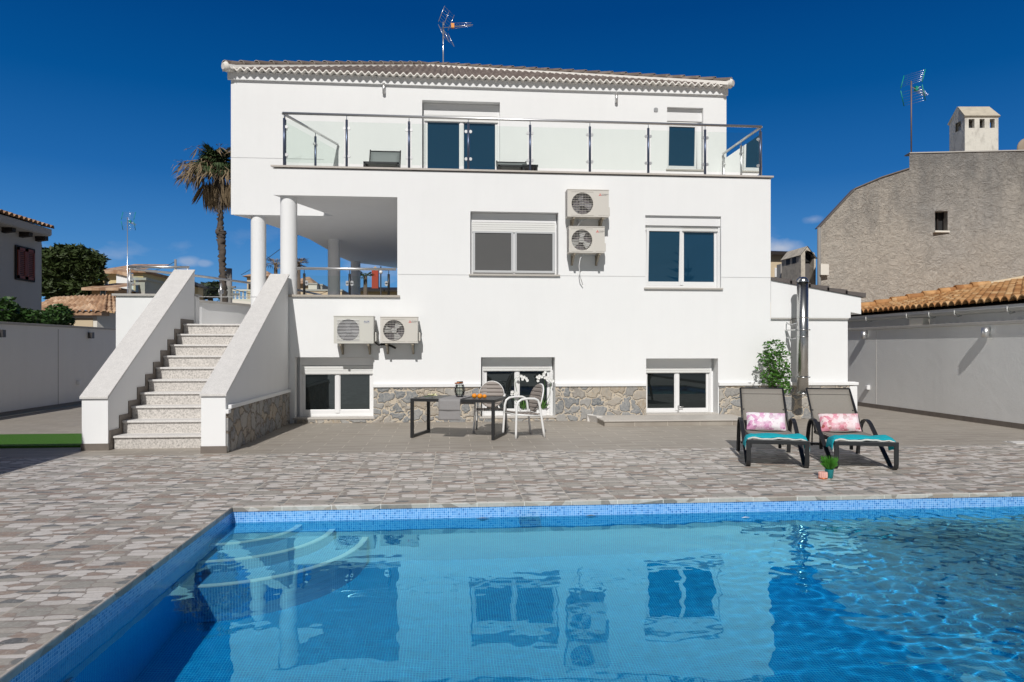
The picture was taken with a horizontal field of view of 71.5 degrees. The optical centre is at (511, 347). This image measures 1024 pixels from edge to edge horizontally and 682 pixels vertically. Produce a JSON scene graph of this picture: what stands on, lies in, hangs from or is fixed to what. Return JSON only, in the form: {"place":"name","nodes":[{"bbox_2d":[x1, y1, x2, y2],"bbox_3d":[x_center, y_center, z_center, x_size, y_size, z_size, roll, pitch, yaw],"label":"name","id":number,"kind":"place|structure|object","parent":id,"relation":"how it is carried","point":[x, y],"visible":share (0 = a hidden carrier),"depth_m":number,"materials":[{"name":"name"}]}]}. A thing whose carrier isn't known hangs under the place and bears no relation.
{"place":"outdoors","nodes":[
{"label":"outdoors","id":0,"kind":"place"},
{"bbox_2d":[0,433,81,447],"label":"lawn","id":1,"kind":"structure","parent":0,"point":[39,440],"depth_m":11.23,"materials":[{"name":"green plant"}]},
{"bbox_2d":[103,264,170,284],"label":"distant house","id":2,"kind":"structure","parent":0,"point":[111,276],"depth_m":45.16,"materials":[{"name":"concrete"}]},
{"bbox_2d":[79,269,290,452],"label":"outside staircase","id":3,"kind":"structure","parent":0,"point":[170,373],"depth_m":11.50,"materials":[{"name":"paint"}]},
{"bbox_2d":[243,271,270,298],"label":"distant house","id":4,"kind":"structure","parent":0,"point":[248,276],"depth_m":55.02,"materials":[{"name":"paint"}]},
{"bbox_2d":[301,277,316,288],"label":"distant house","id":5,"kind":"structure","parent":0,"point":[309,279],"depth_m":61.18,"materials":[{"name":"paint"}]},
{"bbox_2d":[301,289,347,294],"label":"distant house","id":6,"kind":"structure","parent":0,"point":[342,291],"depth_m":50.12,"materials":[{"name":"paint"}]},
{"bbox_2d":[360,287,396,294],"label":"distant house","id":7,"kind":"structure","parent":0,"point":[376,291],"depth_m":48.12,"materials":[{"name":"beige concrete"}]},
{"bbox_2d":[372,266,378,287],"bbox_3d":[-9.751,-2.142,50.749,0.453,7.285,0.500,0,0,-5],"label":"red chimney","id":8,"kind":"object","parent":7,"relation":"on","point":[375,280],"visible":0.04,"depth_m":50.50,"materials":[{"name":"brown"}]},
{"bbox_2d":[0,444,1023,675],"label":"pool terrace paving","id":9,"kind":"structure","parent":0,"point":[80,536],"depth_m":7.73,"materials":[{"name":"stone"}]},
{"bbox_2d":[0,492,1023,681],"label":"pool coping","id":10,"kind":"object","parent":9,"relation":"on","point":[28,662],"visible":1,"depth_m":6.84,"materials":[{"name":"stone"}]},
{"bbox_2d":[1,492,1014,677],"bbox_3d":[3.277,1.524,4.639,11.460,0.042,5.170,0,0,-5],"label":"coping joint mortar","id":11,"kind":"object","parent":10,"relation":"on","point":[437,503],"visible":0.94,"depth_m":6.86,"materials":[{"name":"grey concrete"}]},
{"bbox_2d":[736,387,809,467],"bbox_3d":[3.483,1.046,9.647,0.740,0.919,1.646,0,0,12],"label":"sun lounger","id":12,"kind":"object","parent":9,"relation":"on","point":[763,399],"visible":0.81,"depth_m":10.16,"materials":[{"name":"grey fabric"}]},
{"bbox_2d":[746,412,785,430],"bbox_3d":[3.520,1.025,9.864,0.520,0.270,0.138,1,-32,12],"label":"pillow","id":13,"kind":"object","parent":12,"relation":"on","point":[764,421],"visible":1,"depth_m":9.81,"materials":[{"name":"pink fabric"}]},
{"bbox_2d":[743,433,807,449],"bbox_3d":[3.347,1.197,9.033,0.772,0.215,0.317,0,0,12],"label":"folded towel","id":14,"kind":"object","parent":12,"relation":"on","point":[775,436],"visible":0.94,"depth_m":8.95,"materials":[{"name":"teal fabric"}]},
{"bbox_2d":[818,471,827,478],"bbox_3d":[3.555,1.462,8.134,0.102,0.076,0.102,0,0,-5],"label":"candle pot","id":15,"kind":"object","parent":9,"relation":"on","point":[822,474],"visible":1,"depth_m":8.10,"materials":[{"name":"pink ceramic"}]},
{"bbox_2d":[805,388,898,469],"bbox_3d":[4.455,1.046,9.508,0.740,0.919,1.646,0,0,8],"label":"sun lounger","id":16,"kind":"object","parent":9,"relation":"on","point":[830,400],"visible":0.78,"depth_m":10.02,"materials":[{"name":"grey fabric"}]},
{"bbox_2d":[818,413,860,430],"bbox_3d":[4.478,1.025,9.726,0.520,0.270,0.138,-1,-32,8],"label":"pillow","id":17,"kind":"object","parent":16,"relation":"on","point":[839,422],"visible":0.98,"depth_m":9.67,"materials":[{"name":"pink fabric"}]},
{"bbox_2d":[826,434,895,451],"bbox_3d":[4.362,1.197,8.885,0.772,0.215,0.317,0,0,8],"label":"folded towel","id":18,"kind":"object","parent":16,"relation":"on","point":[850,437],"visible":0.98,"depth_m":8.80,"materials":[{"name":"teal fabric"}]},
{"bbox_2d":[848,320,1023,428],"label":"boundary wall","id":19,"kind":"structure","parent":9,"relation":"on","point":[962,371],"depth_m":15.06,"materials":[{"name":"paint"}]},
{"bbox_2d":[861,331,866,338],"bbox_3d":[8.858,-0.309,17.906,0.142,0.190,0.130,0,0,-5],"label":"wall lamp","id":20,"kind":"object","parent":19,"relation":"attached to","point":[863,334],"visible":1,"depth_m":17.86,"materials":[{"name":"silver metal"}]},
{"bbox_2d":[981,327,989,336],"bbox_3d":[9.210,-0.290,13.834,0.152,0.190,0.140,0,0,-5],"label":"wall lamp","id":21,"kind":"object","parent":19,"relation":"attached to","point":[985,331],"visible":1,"depth_m":13.78,"materials":[{"name":"silver metal"}]},
{"bbox_2d":[0,405,1023,456],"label":"house terrace paving","id":22,"kind":"structure","parent":0,"point":[905,429],"depth_m":12.11,"materials":[{"name":"beige tile"}]},
{"bbox_2d":[0,322,115,416],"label":"boundary wall","id":23,"kind":"structure","parent":22,"relation":"on","point":[45,367],"depth_m":17.11,"materials":[{"name":"paint"}]},
{"bbox_2d":[0,330,5,336],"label":"wall lamp","id":24,"kind":"object","parent":23,"relation":"attached to","point":[2,333],"visible":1,"depth_m":15.21,"materials":[{"name":"grey metal"}]},
{"bbox_2d":[88,332,93,337],"bbox_3d":[-11.277,-0.321,19.054,0.122,0.160,0.110,0,0,-5],"label":"wall lamp","id":25,"kind":"object","parent":23,"relation":"attached to","point":[90,334],"visible":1,"depth_m":19.00,"materials":[{"name":"grey metal"}]},
{"bbox_2d":[410,395,506,439],"bbox_3d":[-0.890,1.173,12.043,1.440,0.655,0.842,0,0,13],"label":"garden table","id":26,"kind":"object","parent":22,"relation":"on","point":[428,399],"visible":0.81,"depth_m":11.80,"materials":[{"name":"black metal"}]},
{"bbox_2d":[439,395,474,419],"bbox_3d":[-0.925,1.016,12.047,0.370,0.354,0.872,0,0,13],"label":"table runner","id":27,"kind":"object","parent":26,"relation":"on","point":[449,415],"visible":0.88,"depth_m":11.65,"materials":[{"name":"grey fabric"}]},
{"bbox_2d":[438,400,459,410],"bbox_3d":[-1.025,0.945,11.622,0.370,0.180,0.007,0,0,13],"label":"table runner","id":28,"kind":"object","parent":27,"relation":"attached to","point":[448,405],"visible":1,"depth_m":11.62,"materials":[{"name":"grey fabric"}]},
{"bbox_2d":[454,381,464,396],"bbox_3d":[-0.885,0.706,12.042,0.190,0.268,0.190,0,0,-5],"label":"wire lantern","id":29,"kind":"object","parent":27,"relation":"on","point":[463,388],"visible":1,"depth_m":12.04,"materials":[{"name":"black metal"}]},
{"bbox_2d":[112,60,853,422],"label":"white house","id":30,"kind":"structure","parent":22,"relation":"on","point":[666,306],"depth_m":14.79,"materials":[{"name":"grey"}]},
{"bbox_2d":[127,265,189,293],"bbox_3d":[-6.918,-1.322,13.929,1.150,0.556,0.054,0,0,-5],"label":"glass railing","id":31,"kind":"object","parent":30,"relation":"on","point":[130,281],"visible":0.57,"depth_m":13.88,"materials":[{"name":"silver metal"}]},
{"bbox_2d":[130,268,321,301],"bbox_3d":[-6.325,-1.321,20.205,1.132,0.553,12.702,0,0,7],"label":"glass railing","id":32,"kind":"object","parent":30,"relation":"on","point":[220,291],"visible":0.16,"depth_m":16.16,"materials":[{"name":"silver metal"}]},
{"bbox_2d":[282,114,338,165],"bbox_3d":[-4.242,-4.135,15.300,0.054,1.070,2.445,0,0,15],"label":"glass railing","id":33,"kind":"object","parent":30,"relation":"on","point":[315,144],"visible":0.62,"depth_m":15.30,"materials":[{"name":"silver metal"}]},
{"bbox_2d":[293,357,374,419],"bbox_3d":[-3.546,0.814,14.272,1.596,1.227,0.345,0,0,-5],"label":"window","id":34,"kind":"structure","parent":30,"relation":"in","point":[328,390],"depth_m":14.38,"materials":[{"name":"white plastic"}]},
{"bbox_2d":[296,267,395,294],"bbox_3d":[-3.311,-1.322,14.245,1.962,0.556,0.054,0,0,-5],"label":"glass railing","id":35,"kind":"object","parent":30,"relation":"on","point":[349,283],"visible":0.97,"depth_m":14.23,"materials":[{"name":"silver metal"}]},
{"bbox_2d":[333,316,382,354],"bbox_3d":[-3.012,-0.236,14.004,0.931,0.758,0.371,0,0,-5],"label":"air conditioner","id":36,"kind":"object","parent":30,"relation":"attached to","point":[354,329],"visible":1,"depth_m":13.84,"materials":[{"name":"grey"}]},
{"bbox_2d":[363,150,400,167],"bbox_3d":[-2.806,-4.018,15.564,0.740,0.836,1.180,0,0,-5],"label":"terrace lounger","id":37,"kind":"object","parent":30,"relation":"on","point":[384,158],"visible":0.57,"depth_m":15.88,"materials":[{"name":"black metal"}]},
{"bbox_2d":[382,83,384,93],"bbox_3d":[-2.948,-5.952,16.363,0.072,0.240,0.084,0,0,-5],"label":"wall lamp","id":38,"kind":"object","parent":30,"relation":"attached to","point":[383,88],"visible":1,"depth_m":16.33,"materials":[{"name":"silver metal"}]},
{"bbox_2d":[380,316,420,353],"bbox_3d":[-2.216,-0.234,14.074,0.802,0.738,0.371,0,0,-5],"label":"air conditioner","id":39,"kind":"object","parent":30,"relation":"attached to","point":[398,329],"visible":1,"depth_m":13.92,"materials":[{"name":"grey"}]},
{"bbox_2d":[438,6,472,61],"bbox_3d":[-1.710,-9.428,22.220,1.079,2.285,0.684,0,0,22],"label":"tv aerial","id":40,"kind":"object","parent":30,"relation":"attached to","point":[451,24],"visible":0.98,"depth_m":22.32,"materials":[{"name":"silver metal"}]},
{"bbox_2d":[423,103,498,169],"bbox_3d":[-1.192,-4.664,16.785,1.787,2.128,0.110,0,0,-5],"label":"window","id":41,"kind":"structure","parent":30,"relation":"in","point":[444,140],"depth_m":16.78,"materials":[{"name":"blue glass"}]},
{"bbox_2d":[469,213,559,275],"bbox_3d":[0.045,-2.100,14.562,1.856,1.299,0.295,0,0,-5],"label":"window","id":42,"kind":"structure","parent":30,"relation":"in","point":[502,244],"depth_m":14.61,"materials":[{"name":"grey glass"}]},
{"bbox_2d":[496,160,532,169],"bbox_3d":[0.021,-3.929,15.812,0.740,0.658,1.180,0,0,-5],"label":"terrace lounger","id":43,"kind":"object","parent":30,"relation":"on","point":[509,165],"visible":0.41,"depth_m":15.51,"materials":[{"name":"black metal"}]},
{"bbox_2d":[480,357,556,418],"bbox_3d":[0.114,0.821,14.593,1.569,1.233,0.345,0,0,-5],"label":"window","id":44,"kind":"structure","parent":30,"relation":"in","point":[502,370],"depth_m":14.71,"materials":[{"name":"white plastic"}]},
{"bbox_2d":[510,375,528,411],"bbox_3d":[0.174,0.980,14.613,0.430,0.846,0.148,0,0,-5],"label":"potted orchid","id":45,"kind":"object","parent":30,"relation":"on","point":[517,392],"visible":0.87,"depth_m":14.57,"materials":[{"name":"white plant"}]},
{"bbox_2d":[282,112,761,174],"bbox_3d":[0.352,-4.136,14.536,9.835,1.072,0.054,0,0,-5],"label":"glass railing","id":46,"kind":"object","parent":30,"relation":"on","point":[346,128],"visible":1,"depth_m":14.50,"materials":[{"name":"silver metal"}]},
{"bbox_2d":[521,164,537,170],"bbox_3d":[0.371,-3.740,15.266,0.340,0.280,0.350,0,0,-5],"label":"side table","id":47,"kind":"object","parent":30,"relation":"on","point":[526,167],"visible":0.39,"depth_m":15.11,"materials":[{"name":"black metal"}]},
{"bbox_2d":[536,371,553,415],"bbox_3d":[0.679,0.940,14.657,0.389,0.927,0.148,0,0,-5],"label":"potted orchid","id":48,"kind":"object","parent":30,"relation":"on","point":[547,378],"visible":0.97,"depth_m":14.61,"materials":[{"name":"white plant"}]},
{"bbox_2d":[566,226,605,284],"bbox_3d":[1.502,-1.846,14.400,0.773,1.154,0.371,0,0,-5],"label":"air conditioner","id":49,"kind":"object","parent":30,"relation":"attached to","point":[586,240],"visible":1,"depth_m":14.24,"materials":[{"name":"grey"}]},
{"bbox_2d":[565,189,609,225],"bbox_3d":[1.528,-2.762,14.402,0.889,0.800,0.371,0,0,-5],"label":"air conditioner","id":50,"kind":"object","parent":30,"relation":"attached to","point":[584,204],"visible":0.99,"depth_m":14.25,"materials":[{"name":"grey"}]},
{"bbox_2d":[615,93,617,102],"bbox_3d":[2.471,-5.897,16.838,0.072,0.220,0.084,0,0,-5],"label":"wall lamp","id":51,"kind":"object","parent":30,"relation":"attached to","point":[616,97],"visible":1,"depth_m":16.80,"materials":[{"name":"silver metal"}]},
{"bbox_2d":[646,358,711,411],"bbox_3d":[3.481,0.802,15.017,1.470,1.136,0.129,0,0,-5],"label":"window","id":52,"kind":"structure","parent":30,"relation":"in","point":[673,384],"depth_m":15.03,"materials":[{"name":"white plastic"}]},
{"bbox_2d":[644,216,722,289],"bbox_3d":[3.551,-1.967,14.839,1.672,1.530,0.235,0,0,-5],"label":"window","id":53,"kind":"structure","parent":30,"relation":"in","point":[682,252],"depth_m":14.88,"materials":[{"name":"white plastic"}]},
{"bbox_2d":[666,109,703,170],"bbox_3d":[4.137,-4.984,17.117,0.946,1.508,0.240,0,0,-5],"label":"window","id":54,"kind":"structure","parent":30,"relation":"in","point":[683,142],"depth_m":17.16,"materials":[{"name":"white plastic"}]},
{"bbox_2d":[722,126,762,174],"bbox_3d":[5.158,-4.135,16.017,0.054,1.070,2.090,0,0,-5],"label":"glass railing","id":55,"kind":"object","parent":30,"relation":"on","point":[743,160],"visible":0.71,"depth_m":15.83,"materials":[{"name":"clear glass"}]},
{"bbox_2d":[472,381,507,432],"bbox_3d":[-0.382,1.058,12.776,0.598,0.890,0.620,0,0,3],"label":"garden chair","id":56,"kind":"object","parent":22,"relation":"on","point":[489,388],"visible":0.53,"depth_m":12.97,"materials":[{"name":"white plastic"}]},
{"bbox_2d":[502,383,545,438],"bbox_3d":[0.222,1.058,11.998,0.620,0.890,0.598,0,0,-23],"label":"garden chair","id":57,"kind":"object","parent":22,"relation":"on","point":[531,398],"visible":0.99,"depth_m":11.98,"materials":[{"name":"white plastic"}]},
{"bbox_2d":[586,414,601,421],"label":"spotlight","id":58,"kind":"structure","parent":22,"relation":"on","point":[591,417],"depth_m":14.32,"materials":[{"name":"white plastic"}]},
{"bbox_2d":[597,412,740,425],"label":"step","id":59,"kind":"structure","parent":22,"relation":"on","point":[675,418],"depth_m":13.73,"materials":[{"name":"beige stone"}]},
{"bbox_2d":[753,338,792,393],"bbox_3d":[5.304,0.659,14.480,0.852,1.692,0.523,0,0,-5],"label":"leafy shrub","id":60,"kind":"object","parent":22,"relation":"on","point":[773,380],"visible":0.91,"depth_m":14.42,"materials":[{"name":"green plant"}]},
{"bbox_2d":[771,277,865,408],"bbox_3d":[6.330,0.007,16.531,2.075,2.986,3.170,0,0,-5],"label":"annex","id":61,"kind":"object","parent":22,"relation":"on","point":[832,311],"visible":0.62,"depth_m":15.04,"materials":[{"name":"paint"}]},
{"bbox_2d":[782,277,809,394],"bbox_3d":[5.843,-0.239,14.693,0.285,2.414,0.587,0,0,-38],"label":"chimney flue","id":62,"kind":"object","parent":61,"relation":"attached to","point":[802,338],"visible":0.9,"depth_m":14.46,"materials":[{"name":"silver metal"}]},
{"bbox_2d":[815,150,1023,316],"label":"rough walled house","id":63,"kind":"structure","parent":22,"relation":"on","point":[926,221],"depth_m":19.75,"materials":[{"name":"grey paint"}]},
{"bbox_2d":[900,69,927,151],"bbox_3d":[11.503,-6.538,20.128,0.936,2.382,0.599,0,0,-35],"label":"tv aerial","id":64,"kind":"object","parent":63,"relation":"on","point":[916,88],"visible":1,"depth_m":19.86,"materials":[{"name":"grey metal"}]},
{"bbox_2d":[933,212,949,232],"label":"window","id":65,"kind":"structure","parent":63,"relation":"in","point":[939,217],"depth_m":19.96,"materials":[{"name":"black glass"}]},
{"bbox_2d":[947,107,1000,150],"bbox_3d":[13.465,-6.061,20.760,1.023,1.918,0.822,0,0,0],"label":"roof chimney","id":66,"kind":"object","parent":63,"relation":"on","point":[970,129],"visible":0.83,"depth_m":20.40,"materials":[{"name":"white paint"}]},
{"bbox_2d":[1017,139,1023,149],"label":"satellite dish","id":67,"kind":"object","parent":63,"relation":"attached to","point":[1020,145],"visible":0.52,"depth_m":20.01,"materials":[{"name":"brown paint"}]},
{"bbox_2d":[0,0,1023,310],"label":"sky","id":68,"kind":"structure","parent":0,"point":[100,100],"materials":[{"name":"blue"}]},
{"bbox_2d":[35,506,1023,681],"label":"pool water","id":69,"kind":"structure","parent":0,"point":[906,595],"depth_m":4.58,"materials":[{"name":"blue liquid"}]},
{"bbox_2d":[771,251,789,277],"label":"distant house","id":70,"kind":"structure","parent":0,"point":[776,257],"depth_m":30.04,"materials":[{"name":"beige paint"}]},
{"bbox_2d":[820,455,837,478],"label":"potted grass","id":71,"kind":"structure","parent":0,"point":[829,465],"depth_m":8.13,"materials":[{"name":"teal plant"}]},
{"bbox_2d":[1002,441,1023,443],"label":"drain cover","id":72,"kind":"object","parent":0,"point":[1017,442],"visible":1,"depth_m":11.14,"materials":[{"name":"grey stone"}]},
{"label":"ground","id":73,"kind":"structure","parent":0,"visible":0},
{"bbox_2d":[0,296,25,322],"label":"hedge bush","id":74,"kind":"object","parent":73,"relation":"on","point":[6,315],"visible":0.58,"depth_m":16.45,"materials":[{"name":"green plant"}]},
{"bbox_2d":[11,307,41,323],"bbox_3d":[-11.723,0.265,17.040,0.780,2.494,1.145,0,0,-5],"label":"hedge bush","id":75,"kind":"object","parent":73,"relation":"on","point":[30,314],"visible":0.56,"depth_m":16.91,"materials":[{"name":"green plant"}]},
{"bbox_2d":[0,209,53,310],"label":"neighbour house","id":76,"kind":"structure","parent":73,"relation":"on","point":[22,238],"depth_m":20.39,"materials":[{"name":"paint"}]},
{"bbox_2d":[14,245,34,281],"bbox_3d":[-14.123,-2.419,20.647,0.090,0.982,0.922,0,0,-5],"label":"window","id":77,"kind":"structure","parent":76,"relation":"in","point":[24,257],"depth_m":20.55,"materials":[{"name":"black wood"}]},
{"bbox_2d":[35,310,61,324],"bbox_3d":[-11.666,0.281,17.607,0.797,2.454,1.175,0,0,-5],"label":"hedge bush","id":78,"kind":"object","parent":73,"relation":"on","point":[48,317],"visible":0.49,"depth_m":17.53,"materials":[{"name":"green plant"}]},
{"bbox_2d":[44,303,75,325],"bbox_3d":[-11.630,0.184,18.264,0.634,2.644,1.130,0,0,-5],"label":"hedge bush","id":79,"kind":"object","parent":73,"relation":"on","point":[65,314],"visible":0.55,"depth_m":18.16,"materials":[{"name":"green plant"}]},
{"bbox_2d":[42,243,111,298],"bbox_3d":[-20.491,-1.621,33.064,3.635,6.448,2.407,0,0,-5],"label":"broadleaf tree","id":80,"kind":"object","parent":73,"relation":"on","point":[70,270],"visible":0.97,"depth_m":32.46,"materials":[{"name":"green plant"}]},
{"bbox_2d":[42,294,115,327],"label":"house","id":81,"kind":"structure","parent":73,"relation":"on","point":[79,305],"depth_m":26.43,"materials":[{"name":"tile"}]},
{"bbox_2d":[81,283,134,312],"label":"distant house","id":82,"kind":"structure","parent":73,"relation":"on","point":[107,289],"depth_m":32.06,"materials":[{"name":"tile"}]},
{"bbox_2d":[113,270,132,288],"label":"white gable house","id":83,"kind":"structure","parent":73,"relation":"on","point":[121,276],"depth_m":42.01,"materials":[{"name":"paint"}]},
{"bbox_2d":[121,212,135,293],"bbox_3d":[-16.247,-2.119,30.374,0.528,7.239,0.826,0,0,-5],"label":"tv aerial","id":84,"kind":"object","parent":73,"relation":"on","point":[127,243],"visible":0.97,"depth_m":29.99,"materials":[{"name":"silver metal"}]},
{"bbox_2d":[132,277,164,293],"bbox_3d":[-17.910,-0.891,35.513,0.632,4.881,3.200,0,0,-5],"label":"distant house","id":85,"kind":"structure","parent":73,"relation":"on","point":[147,286],"depth_m":34.22,"materials":[{"name":"paint"}]},
{"bbox_2d":[128,270,168,289],"bbox_3d":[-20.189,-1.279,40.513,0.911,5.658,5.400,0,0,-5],"label":"distant house","id":86,"kind":"structure","parent":73,"relation":"on","point":[150,275],"depth_m":38.57,"materials":[{"name":"ceramic"}]},
{"bbox_2d":[171,141,230,301],"bbox_3d":[-12.456,-3.531,30.045,3.408,10.104,3.417,0,0,-5],"label":"palm tree","id":87,"kind":"object","parent":73,"relation":"on","point":[213,163],"visible":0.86,"depth_m":29.78,"materials":[{"name":"green plant"}]},
{"bbox_2d":[195,283,209,299],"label":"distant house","id":88,"kind":"structure","parent":73,"relation":"on","point":[199,288],"depth_m":53.12,"materials":[{"name":"paint"}]},
{"bbox_2d":[199,281,219,300],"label":"distant tree","id":89,"kind":"object","parent":73,"relation":"on","point":[211,291],"visible":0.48,"depth_m":59.42,"materials":[{"name":"green plant"}]},
{"bbox_2d":[219,268,238,302],"bbox_3d":[-13.123,-1.081,33.000,0.900,5.161,0.312,0,0,-5],"label":"electricity pole","id":90,"kind":"object","parent":73,"relation":"on","point":[229,283],"visible":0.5,"depth_m":32.90,"materials":[{"name":"concrete"}]},
{"bbox_2d":[232,288,250,303],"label":"building","id":91,"kind":"structure","parent":73,"relation":"on","point":[243,300],"depth_m":38.04,"materials":[{"name":"white paint"}]},
{"bbox_2d":[266,258,279,273],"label":"palm","id":92,"kind":"object","parent":73,"relation":"on","point":[276,267],"visible":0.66,"depth_m":44.91,"materials":[{"name":"green plant"}]},
{"bbox_2d":[297,258,307,294],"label":"palm","id":93,"kind":"object","parent":73,"relation":"on","point":[299,262],"visible":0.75,"depth_m":45.91,"materials":[{"name":"green plant"}]},
{"bbox_2d":[308,283,319,288],"bbox_3d":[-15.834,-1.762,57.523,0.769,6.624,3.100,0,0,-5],"label":"distant house","id":94,"kind":"structure","parent":73,"relation":"on","point":[313,285],"depth_m":56.03,"materials":[{"name":"paint"}]},
{"bbox_2d":[319,284,327,288],"bbox_3d":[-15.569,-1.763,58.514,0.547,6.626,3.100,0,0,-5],"label":"distant house","id":95,"kind":"structure","parent":73,"relation":"on","point":[322,286],"depth_m":57.34,"materials":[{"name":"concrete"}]},
{"bbox_2d":[360,271,374,294],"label":"palm","id":96,"kind":"object","parent":73,"relation":"on","point":[364,277],"visible":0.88,"depth_m":41.90,"materials":[{"name":"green plant"}]},
{"bbox_2d":[379,266,382,294],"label":"street lamp","id":97,"kind":"object","parent":73,"relation":"on","point":[380,272],"visible":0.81,"depth_m":46.96,"materials":[{"name":"black metal"}]},
{"bbox_2d":[777,264,780,277],"bbox_3d":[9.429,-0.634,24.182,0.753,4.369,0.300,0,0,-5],"label":"window","id":98,"kind":"structure","parent":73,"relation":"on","point":[778,270],"depth_m":24.09,"materials":[{"name":"glass"}]},
{"bbox_2d":[781,246,816,284],"bbox_3d":[9.120,-0.818,22.653,0.556,4.637,1.330,0,0,-5],"label":"sooty chimney","id":99,"kind":"object","parent":73,"relation":"on","point":[800,262],"visible":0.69,"depth_m":22.28,"materials":[{"name":"grey"}]},
{"bbox_2d":[848,276,1023,327],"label":"tiled shed","id":100,"kind":"structure","parent":73,"relation":"on","point":[986,294],"depth_m":16.16,"materials":[{"name":"tile"}]},
{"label":"pool basin","id":101,"kind":"structure","parent":0,"visible":0},
{"bbox_2d":[9,496,1023,681],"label":"pool tile band","id":102,"kind":"object","parent":101,"relation":"attached to","point":[45,663],"visible":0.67,"depth_m":6.88,"materials":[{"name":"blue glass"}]}
]}

